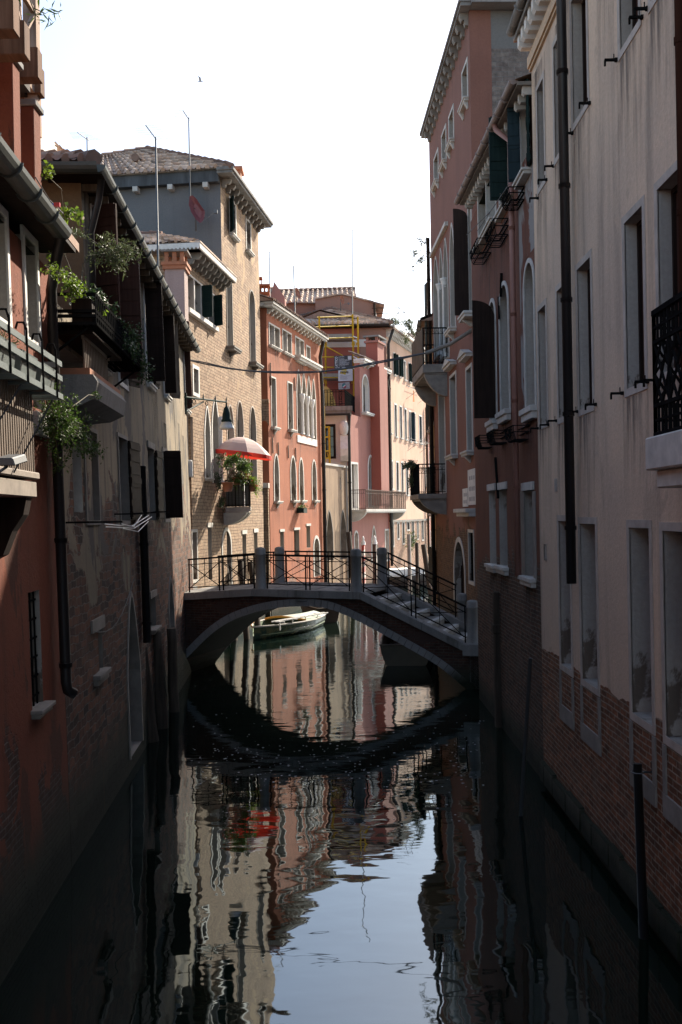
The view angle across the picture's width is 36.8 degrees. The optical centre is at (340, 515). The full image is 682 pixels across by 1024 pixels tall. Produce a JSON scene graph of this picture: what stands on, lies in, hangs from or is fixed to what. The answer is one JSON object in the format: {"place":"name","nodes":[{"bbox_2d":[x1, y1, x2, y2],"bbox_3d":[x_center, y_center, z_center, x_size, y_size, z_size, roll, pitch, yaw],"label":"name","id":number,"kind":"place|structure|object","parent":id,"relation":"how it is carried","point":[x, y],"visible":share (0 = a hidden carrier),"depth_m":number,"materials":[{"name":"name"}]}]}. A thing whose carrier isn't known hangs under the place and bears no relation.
{"place":"outdoors","nodes":[
{"label":"outdoors","id":0,"kind":"place"},
{"bbox_2d":[0,0,44,187],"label":"roof terrace","id":1,"kind":"structure","parent":0,"point":[22,84],"depth_m":11.54,"materials":[{"name":"red brick"}]},
{"bbox_2d":[22,0,457,332],"label":"sky","id":2,"kind":"structure","parent":0,"point":[321,105],"materials":[{"name":"white"}]},
{"bbox_2d":[0,586,681,1023],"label":"water","id":3,"kind":"structure","parent":0,"point":[336,892],"depth_m":12.98,"materials":[{"name":"black liquid"}]},
{"bbox_2d":[0,132,78,985],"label":"canal house","id":4,"kind":"structure","parent":3,"relation":"in","point":[36,687],"depth_m":11.82,"materials":[{"name":"red paint"}]},
{"bbox_2d":[0,203,12,327],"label":"window","id":5,"kind":"structure","parent":4,"relation":"in","point":[5,269],"depth_m":11.44,"materials":[{"name":"white wood"}]},
{"bbox_2d":[15,224,41,346],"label":"window","id":6,"kind":"structure","parent":4,"relation":"in","point":[30,263],"depth_m":12.83,"materials":[{"name":"white wood"}]},
{"bbox_2d":[0,308,62,399],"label":"flower rack","id":7,"kind":"object","parent":4,"relation":"attached to","point":[48,393],"visible":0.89,"depth_m":9.95,"materials":[{"name":"grey wood"}]},
{"bbox_2d":[0,349,37,380],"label":"window box","id":8,"kind":"object","parent":7,"relation":"in","point":[20,364],"visible":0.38,"depth_m":9.77,"materials":[{"name":"grey metal"}]},
{"bbox_2d":[28,590,55,719],"bbox_3d":[-3.692,1.627,12.108,0.463,1.457,0.695,-1,0,-3],"label":"window","id":9,"kind":"structure","parent":4,"relation":"in","point":[40,708],"depth_m":12.31,"materials":[{"name":"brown wood"}]},
{"bbox_2d":[40,160,83,270],"bbox_3d":[-3.523,-3.745,13.224,0.399,1.367,1.093,-1,0,11],"label":"vine","id":10,"kind":"object","parent":4,"relation":"attached to","point":[67,212],"visible":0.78,"depth_m":13.15,"materials":[{"name":"green plant"}]},
{"bbox_2d":[33,379,105,475],"bbox_3d":[-3.482,-1.080,13.178,0.675,1.184,2.106,-1,0,0],"label":"wall creeper","id":11,"kind":"object","parent":4,"relation":"attached to","point":[58,421],"depth_m":12.67,"materials":[{"name":"green plant"}]},
{"bbox_2d":[57,304,125,866],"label":"loggia house","id":12,"kind":"structure","parent":3,"relation":"in","point":[84,367],"depth_m":14.73,"materials":[{"name":"brown brick"}]},
{"bbox_2d":[59,344,82,367],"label":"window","id":13,"kind":"structure","parent":12,"relation":"in","point":[68,360],"depth_m":15.52,"materials":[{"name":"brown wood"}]},
{"bbox_2d":[72,444,82,511],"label":"window","id":14,"kind":"structure","parent":12,"relation":"in","point":[77,471],"depth_m":15.24,"materials":[{"name":"grey stone"}]},
{"bbox_2d":[57,273,108,315],"bbox_3d":[-3.387,-2.839,13.438,0.406,0.481,1.528,-1,0,0],"label":"ledge plant","id":15,"kind":"object","parent":12,"relation":"on","point":[74,285],"visible":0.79,"depth_m":13.01,"materials":[{"name":"green plant"}]},
{"bbox_2d":[63,226,147,281],"bbox_3d":[-3.532,-3.687,15.030,1.477,1.048,0.951,-1,0,-30],"label":"olive shrub","id":16,"kind":"object","parent":12,"relation":"on","point":[119,257],"visible":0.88,"depth_m":15.08,"materials":[{"name":"green plant"}]},
{"bbox_2d":[69,276,154,384],"bbox_3d":[-3.480,-2.768,15.604,0.625,1.112,4.278,-1,0,0],"label":"balcony plant","id":17,"kind":"object","parent":12,"relation":"on","point":[132,349],"visible":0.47,"depth_m":16.44,"materials":[{"name":"green plant"}]},
{"bbox_2d":[39,149,200,812],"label":"canal house","id":18,"kind":"structure","parent":3,"relation":"on","point":[141,466],"depth_m":19.57,"materials":[{"name":"grey"}]},
{"bbox_2d":[82,424,100,524],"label":"window","id":19,"kind":"structure","parent":18,"relation":"in","point":[95,462],"depth_m":16.49,"materials":[{"name":"grey wood"}]},
{"bbox_2d":[90,615,111,685],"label":"window","id":20,"kind":"structure","parent":18,"relation":"in","point":[98,623],"depth_m":16.08,"materials":[{"name":"grey stone"}]},
{"bbox_2d":[90,203,120,375],"bbox_3d":[-3.982,-3.800,17.385,0.500,2.744,1.725,-1,0,-12],"label":"window","id":21,"kind":"structure","parent":18,"relation":"in","point":[108,282],"depth_m":16.69,"materials":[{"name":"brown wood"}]},
{"bbox_2d":[66,511,168,531],"bbox_3d":[-3.732,0.090,18.549,0.561,0.393,9.571,-1,0,-3],"label":"washing line","id":22,"kind":"object","parent":18,"relation":"attached to","point":[127,526],"visible":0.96,"depth_m":16.36,"materials":[{"name":"white paint"}]},
{"bbox_2d":[116,432,142,523],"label":"window","id":23,"kind":"structure","parent":18,"relation":"in","point":[128,452],"depth_m":19.63,"materials":[{"name":"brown wood"}]},
{"bbox_2d":[118,246,143,391],"bbox_3d":[-4.223,-3.770,19.697,0.751,2.673,1.447,-1,0,-13],"label":"window","id":24,"kind":"structure","parent":18,"relation":"in","point":[130,299],"depth_m":19.08,"materials":[{"name":"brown wood"}]},
{"bbox_2d":[126,591,143,759],"bbox_3d":[-4.133,2.948,19.471,0.473,3.022,1.700,-1,0,-3],"label":"door","id":25,"kind":"structure","parent":18,"relation":"in","point":[134,680],"depth_m":20.20,"materials":[{"name":"grey wood"}]},
{"bbox_2d":[143,283,164,391],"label":"window","id":26,"kind":"structure","parent":18,"relation":"in","point":[152,297],"depth_m":23.01,"materials":[{"name":"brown wood"}]},
{"bbox_2d":[147,440,164,519],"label":"window","id":27,"kind":"structure","parent":18,"relation":"in","point":[158,455],"depth_m":23.71,"materials":[{"name":"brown wood"}]},
{"bbox_2d":[163,312,180,401],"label":"window","id":28,"kind":"structure","parent":18,"relation":"in","point":[171,385],"depth_m":26.29,"materials":[{"name":"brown wood"}]},
{"bbox_2d":[162,447,182,521],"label":"window","id":29,"kind":"structure","parent":18,"relation":"in","point":[172,474],"depth_m":25.42,"materials":[{"name":"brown wood"}]},
{"bbox_2d":[183,321,191,414],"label":"window","id":30,"kind":"structure","parent":18,"relation":"in","point":[187,360],"depth_m":31.99,"materials":[{"name":"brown wood"}]},
{"bbox_2d":[184,393,233,429],"bbox_3d":[-3.893,-3.053,29.894,0.441,0.970,2.140,-1,0,34],"label":"street lamp","id":31,"kind":"object","parent":18,"relation":"attached to","point":[226,423],"visible":1,"depth_m":30.41,"materials":[{"name":"metal"}]},
{"bbox_2d":[145,647,158,742],"bbox_3d":[-4.027,4.127,21.305,0.601,2.774,0.380,-1,0,0],"label":"mooring pile","id":32,"kind":"object","parent":3,"relation":"in","point":[153,736],"visible":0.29,"depth_m":21.18,"materials":[{"name":"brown wood"}]},
{"bbox_2d":[153,631,167,729],"bbox_3d":[-3.997,4.030,22.602,0.445,2.950,0.331,-1,0,0],"label":"mooring pile","id":33,"kind":"object","parent":3,"relation":"in","point":[161,711],"visible":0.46,"depth_m":22.47,"materials":[{"name":"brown wood"}]},
{"bbox_2d":[167,627,179,712],"bbox_3d":[-4.009,4.091,24.496,0.279,2.806,0.268,-1,0,0],"label":"mooring pile","id":34,"kind":"object","parent":3,"relation":"in","point":[173,695],"visible":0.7,"depth_m":24.40,"materials":[{"name":"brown wood"}]},
{"bbox_2d":[100,145,273,634],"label":"brick tower house","id":35,"kind":"structure","parent":3,"relation":"on","point":[227,235],"depth_m":39.48,"materials":[{"name":"beige brick"}]},
{"bbox_2d":[189,195,217,230],"bbox_3d":[-4.978,-11.180,37.602,1.225,1.232,0.389,-1,0,27],"label":"satellite dish","id":36,"kind":"object","parent":35,"relation":"attached to","point":[197,210],"visible":1,"depth_m":37.77,"materials":[{"name":"red paint"}]},
{"bbox_2d":[226,285,241,356],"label":"window","id":37,"kind":"structure","parent":35,"relation":"in","point":[233,350],"depth_m":39.74,"materials":[{"name":"grey stone"}]},
{"bbox_2d":[229,195,240,242],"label":"window","id":38,"kind":"structure","parent":35,"relation":"in","point":[232,206],"depth_m":39.56,"materials":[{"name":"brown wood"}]},
{"bbox_2d":[249,406,257,483],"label":"window","id":39,"kind":"structure","parent":35,"relation":"in","point":[252,421],"depth_m":43.63,"materials":[{"name":"white stone"}]},
{"bbox_2d":[249,289,263,369],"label":"window","id":40,"kind":"structure","parent":35,"relation":"in","point":[256,365],"depth_m":43.80,"materials":[{"name":"grey stone"}]},
{"bbox_2d":[140,230,236,588],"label":"brick house","id":41,"kind":"structure","parent":3,"relation":"on","point":[199,276],"depth_m":35.20,"materials":[{"name":"beige brick"}]},
{"bbox_2d":[136,125,168,266],"bbox_3d":[-5.983,-10.208,32.876,1.130,4.389,0.860,-1,0,0],"label":"tv antenna","id":42,"kind":"object","parent":41,"relation":"on","point":[157,225],"visible":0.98,"depth_m":32.97,"materials":[{"name":"metal"}]},
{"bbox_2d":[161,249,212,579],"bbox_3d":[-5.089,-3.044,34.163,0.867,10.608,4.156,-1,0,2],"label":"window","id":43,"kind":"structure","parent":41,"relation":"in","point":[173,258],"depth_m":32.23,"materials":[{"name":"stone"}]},
{"bbox_2d":[201,284,212,319],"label":"window","id":44,"kind":"structure","parent":41,"relation":"in","point":[207,290],"depth_m":35.21,"materials":[{"name":"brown wood"}]},
{"bbox_2d":[204,406,214,480],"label":"window","id":45,"kind":"structure","parent":41,"relation":"in","point":[207,428],"depth_m":36.12,"materials":[{"name":"white stone"}]},
{"bbox_2d":[211,397,219,482],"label":"window","id":46,"kind":"structure","parent":41,"relation":"in","point":[215,417],"depth_m":37.31,"materials":[{"name":"white stone"}]},
{"bbox_2d":[209,294,222,325],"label":"window","id":47,"kind":"structure","parent":41,"relation":"in","point":[217,319],"depth_m":36.82,"materials":[{"name":"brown wood"}]},
{"bbox_2d":[218,451,253,491],"bbox_3d":[-3.647,-1.532,35.983,1.248,1.406,1.702,-1,0,0],"label":"balcony plant","id":48,"kind":"object","parent":41,"relation":"on","point":[242,465],"visible":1,"depth_m":35.58,"materials":[{"name":"green plant"}]},
{"bbox_2d":[215,436,271,507],"bbox_3d":[-3.570,-1.611,37.600,2.069,2.643,2.069,-1,0,0],"label":"parasol","id":49,"kind":"object","parent":41,"relation":"attached to","point":[252,449],"visible":0.96,"depth_m":36.99,"materials":[{"name":"fabric"}]},
{"bbox_2d":[261,399,270,617],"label":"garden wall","id":50,"kind":"structure","parent":3,"relation":"in","point":[265,408],"depth_m":45.20,"materials":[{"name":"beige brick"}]},
{"bbox_2d":[251,611,327,639],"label":"moored boat","id":51,"kind":"object","parent":3,"relation":"on","point":[275,626],"visible":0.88,"depth_m":40.27,"materials":[{"name":"wood"}]},
{"bbox_2d":[259,277,328,615],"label":"canal house","id":52,"kind":"structure","parent":3,"relation":"in","point":[294,468],"depth_m":49.95,"materials":[{"name":"orange paint"}]},
{"bbox_2d":[270,376,280,433],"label":"window","id":53,"kind":"structure","parent":52,"relation":"in","point":[274,427],"depth_m":47.16,"materials":[{"name":"white stone"}]},
{"bbox_2d":[273,454,283,507],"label":"window","id":54,"kind":"structure","parent":52,"relation":"in","point":[276,473],"depth_m":47.38,"materials":[{"name":"white stone"}]},
{"bbox_2d":[287,381,297,435],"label":"window","id":55,"kind":"structure","parent":52,"relation":"in","point":[289,384],"depth_m":49.86,"materials":[{"name":"white stone"}]},
{"bbox_2d":[290,455,299,506],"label":"window","id":56,"kind":"structure","parent":52,"relation":"in","point":[293,475],"depth_m":50.17,"materials":[{"name":"white stone"}]},
{"bbox_2d":[184,547,478,688],"bbox_3d":[0.016,3.189,29.512,9.600,4.662,3.240,-1,0,18],"label":"footbridge","id":57,"kind":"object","parent":3,"relation":"in","point":[219,619],"visible":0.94,"depth_m":28.71,"materials":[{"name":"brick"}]},
{"bbox_2d":[322,463,350,582],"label":"building","id":58,"kind":"structure","parent":3,"relation":"in","point":[336,506],"depth_m":57.67,"materials":[{"name":"beige paint"}]},
{"bbox_2d":[321,389,354,582],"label":"terrace block","id":59,"kind":"structure","parent":3,"relation":"on","point":[337,422],"depth_m":59.25,"materials":[{"name":"pink paint"}]},
{"bbox_2d":[321,421,347,458],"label":"window","id":60,"kind":"structure","parent":59,"relation":"in","point":[343,425],"depth_m":59.48,"materials":[{"name":"yellow wood"}]},
{"bbox_2d":[316,314,358,396],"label":"scaffold","id":61,"kind":"object","parent":59,"relation":"on","point":[337,338],"visible":0.56,"depth_m":66.28,"materials":[{"name":"yellow metal"}]},
{"bbox_2d":[300,306,392,567],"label":"canal house","id":62,"kind":"structure","parent":3,"relation":"on","point":[371,324],"depth_m":68.00,"materials":[{"name":"pink paint"}]},
{"bbox_2d":[302,310,429,568],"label":"canal house","id":63,"kind":"structure","parent":3,"relation":"in","point":[408,416],"depth_m":72.69,"materials":[{"name":"beige paint"}]},
{"bbox_2d":[280,286,383,317],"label":"house","id":64,"kind":"structure","parent":63,"relation":"on","point":[313,299],"depth_m":73.00,"materials":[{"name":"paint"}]},
{"bbox_2d":[346,335,405,583],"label":"canal house","id":65,"kind":"structure","parent":3,"relation":"on","point":[373,493],"depth_m":64.37,"materials":[{"name":"pink paint"}]},
{"bbox_2d":[351,462,358,509],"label":"window","id":66,"kind":"structure","parent":65,"relation":"in","point":[354,465],"depth_m":61.79,"materials":[{"name":"white stone"}]},
{"bbox_2d":[362,374,374,416],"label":"window","id":67,"kind":"structure","parent":65,"relation":"in","point":[365,383],"depth_m":64.19,"materials":[{"name":"white stone"}]},
{"bbox_2d":[379,634,427,665],"bbox_3d":[2.276,4.253,33.991,1.810,1.154,5.651,-1,0,6],"label":"moored boat","id":68,"kind":"object","parent":3,"relation":"on","point":[394,653],"visible":0.38,"depth_m":31.24,"materials":[{"name":"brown wood"}]},
{"bbox_2d":[389,567,426,585],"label":"moored boat","id":69,"kind":"object","parent":3,"relation":"on","point":[402,579],"visible":0.2,"depth_m":65.15,"materials":[{"name":"white plastic"}]},
{"bbox_2d":[415,313,436,606],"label":"canal house","id":70,"kind":"structure","parent":3,"relation":"on","point":[421,323],"depth_m":42.70,"materials":[{"name":"brown paint"}]},
{"bbox_2d":[410,0,530,616],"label":"canal palace","id":71,"kind":"structure","parent":3,"relation":"in","point":[483,61],"depth_m":33.27,"materials":[{"name":"pink paint"}]},
{"bbox_2d":[191,328,471,373],"bbox_3d":[-0.421,-4.981,31.965,9.594,0.977,0.547,-1,0,22],"label":"overhead cable","id":72,"kind":"object","parent":71,"relation":"attached to","point":[455,340],"visible":0.91,"depth_m":31.70,"materials":[{"name":"rubber"}]},
{"bbox_2d":[433,256,439,361],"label":"window","id":73,"kind":"structure","parent":71,"relation":"in","point":[435,278],"depth_m":38.72,"materials":[{"name":"white stone"}]},
{"bbox_2d":[438,395,446,493],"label":"window","id":74,"kind":"structure","parent":71,"relation":"in","point":[441,400],"depth_m":37.81,"materials":[{"name":"grey glass"}]},
{"bbox_2d":[443,238,449,359],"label":"window","id":75,"kind":"structure","parent":71,"relation":"in","point":[445,259],"depth_m":35.82,"materials":[{"name":"white stone"}]},
{"bbox_2d":[443,223,456,339],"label":"window","id":76,"kind":"structure","parent":71,"relation":"in","point":[450,331],"depth_m":34.22,"materials":[{"name":"white stone"}]},
{"bbox_2d":[444,370,457,465],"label":"window","id":77,"kind":"structure","parent":71,"relation":"in","point":[453,455],"depth_m":34.73,"materials":[{"name":"grey stone"}]},
{"bbox_2d":[453,537,465,600],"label":"window","id":78,"kind":"structure","parent":71,"relation":"in","point":[459,572],"depth_m":34.38,"materials":[{"name":"grey wood"}]},
{"bbox_2d":[453,209,471,326],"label":"window","id":79,"kind":"structure","parent":71,"relation":"in","point":[461,221],"depth_m":30.23,"materials":[{"name":"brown wood"}]},
{"bbox_2d":[457,56,470,120],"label":"window","id":80,"kind":"structure","parent":71,"relation":"in","point":[464,74],"depth_m":30.63,"materials":[{"name":"white stone"}]},
{"bbox_2d":[460,362,473,462],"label":"window","id":81,"kind":"structure","parent":71,"relation":"in","point":[469,452],"depth_m":31.15,"materials":[{"name":"grey wood"}]},
{"bbox_2d":[468,529,474,585],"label":"window","id":82,"kind":"structure","parent":71,"relation":"in","point":[471,549],"depth_m":31.07,"materials":[{"name":"grey wood"}]},
{"bbox_2d":[491,591,501,727],"bbox_3d":[3.364,3.351,22.096,0.171,3.419,0.280,-1,0,0],"label":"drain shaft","id":83,"kind":"object","parent":3,"relation":"in","point":[495,627],"visible":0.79,"depth_m":21.99,"materials":[{"name":"black metal"}]},
{"bbox_2d":[454,73,543,776],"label":"canal house","id":84,"kind":"structure","parent":3,"relation":"on","point":[505,397],"depth_m":20.08,"materials":[{"name":"paint"}]},
{"bbox_2d":[471,176,496,254],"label":"window","id":85,"kind":"structure","parent":84,"relation":"in","point":[482,209],"depth_m":22.75,"materials":[{"name":"white wood"}]},
{"bbox_2d":[472,298,497,432],"bbox_3d":[3.330,-3.278,22.198,0.706,2.880,1.113,-1,0,21],"label":"window","id":86,"kind":"structure","parent":84,"relation":"in","point":[483,314],"depth_m":21.80,"materials":[{"name":"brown wood"}]},
{"bbox_2d":[484,483,496,572],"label":"window","id":87,"kind":"structure","parent":84,"relation":"in","point":[491,488],"depth_m":23.25,"materials":[{"name":"grey stone"}]},
{"bbox_2d":[488,116,508,222],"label":"window","id":88,"kind":"structure","parent":84,"relation":"in","point":[498,152],"depth_m":19.82,"materials":[{"name":"green wood"}]},
{"bbox_2d":[493,481,508,575],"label":"window","id":89,"kind":"structure","parent":84,"relation":"in","point":[503,569],"depth_m":21.82,"materials":[{"name":"grey stone"}]},
{"bbox_2d":[495,281,510,424],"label":"window","id":90,"kind":"structure","parent":84,"relation":"in","point":[504,415],"depth_m":21.22,"materials":[{"name":"grey stone"}]},
{"bbox_2d":[507,79,530,189],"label":"window","id":91,"kind":"structure","parent":84,"relation":"in","point":[518,126],"depth_m":18.41,"materials":[{"name":"green wood"}]},
{"bbox_2d":[517,481,535,587],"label":"window","id":92,"kind":"structure","parent":84,"relation":"in","point":[527,580],"depth_m":18.90,"materials":[{"name":"grey stone"}]},
{"bbox_2d":[519,258,536,422],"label":"window","id":93,"kind":"structure","parent":84,"relation":"in","point":[527,414],"depth_m":18.42,"materials":[{"name":"white stone"}]},
{"bbox_2d":[519,658,531,815],"bbox_3d":[2.788,3.616,15.550,0.290,2.914,0.056,-1,0,25],"label":"leaning pole","id":94,"kind":"object","parent":3,"relation":"in","point":[525,737],"visible":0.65,"depth_m":15.52,"materials":[{"name":"wood"}]},
{"bbox_2d":[506,0,681,967],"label":"canal house","id":95,"kind":"structure","parent":3,"relation":"on","point":[606,77],"depth_m":12.59,"materials":[{"name":"paint"}]},
{"bbox_2d":[535,70,545,195],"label":"window","id":96,"kind":"structure","parent":95,"relation":"in","point":[540,100],"depth_m":16.83,"materials":[{"name":"grey stone"}]},
{"bbox_2d":[536,298,548,429],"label":"window","id":97,"kind":"structure","parent":95,"relation":"in","point":[542,341],"depth_m":17.07,"materials":[{"name":"grey stone"}]},
{"bbox_2d":[552,34,558,166],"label":"window","id":98,"kind":"structure","parent":95,"relation":"in","point":[554,45],"depth_m":15.52,"materials":[{"name":"white stone"}]},
{"bbox_2d":[555,281,563,424],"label":"window","id":99,"kind":"structure","parent":95,"relation":"in","point":[558,305],"depth_m":15.59,"materials":[{"name":"white stone"}]},
{"bbox_2d":[557,515,573,677],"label":"window","id":100,"kind":"structure","parent":95,"relation":"in","point":[565,612],"depth_m":15.76,"materials":[{"name":"grey stone"}]},
{"bbox_2d":[569,0,589,130],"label":"window","id":101,"kind":"structure","parent":95,"relation":"in","point":[578,9],"depth_m":14.31,"materials":[{"name":"grey glass"}]},
{"bbox_2d":[575,248,594,416],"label":"window","id":102,"kind":"structure","parent":95,"relation":"in","point":[583,269],"depth_m":14.26,"materials":[{"name":"white stone"}]},
{"bbox_2d":[578,517,599,696],"bbox_3d":[3.536,1.199,13.922,0.352,2.357,1.065,-1,0,0],"label":"window","id":103,"kind":"structure","parent":95,"relation":"in","point":[587,526],"depth_m":14.36,"materials":[{"name":"grey stone"}]},
{"bbox_2d":[617,0,641,61],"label":"window","id":104,"kind":"structure","parent":95,"relation":"in","point":[626,33],"depth_m":11.91,"materials":[{"name":"white stone"}]},
{"bbox_2d":[621,195,647,397],"bbox_3d":[3.406,-2.424,11.524,0.222,2.096,0.893,-1,0,0],"label":"window","id":105,"kind":"structure","parent":95,"relation":"in","point":[633,228],"depth_m":11.88,"materials":[{"name":"white stone"}]},
{"bbox_2d":[626,520,655,735],"bbox_3d":[3.536,1.211,11.516,0.352,2.328,0.962,-1,0,0],"label":"window","id":106,"kind":"structure","parent":95,"relation":"in","point":[638,532],"depth_m":11.91,"materials":[{"name":"grey stone"}]},
{"bbox_2d":[654,160,680,381],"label":"window","id":107,"kind":"structure","parent":95,"relation":"in","point":[665,188],"depth_m":10.64,"materials":[{"name":"white stone"}]},
{"bbox_2d":[659,522,681,755],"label":"window","id":108,"kind":"structure","parent":95,"relation":"in","point":[670,533],"depth_m":10.67,"materials":[{"name":"grey stone"}]},
{"bbox_2d":[630,761,651,939],"bbox_3d":[3.273,4.069,11.114,0.221,2.791,0.270,-1,0,40],"label":"mooring pile","id":109,"kind":"object","parent":3,"relation":"in","point":[637,773],"visible":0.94,"depth_m":11.07,"materials":[{"name":"wood"}]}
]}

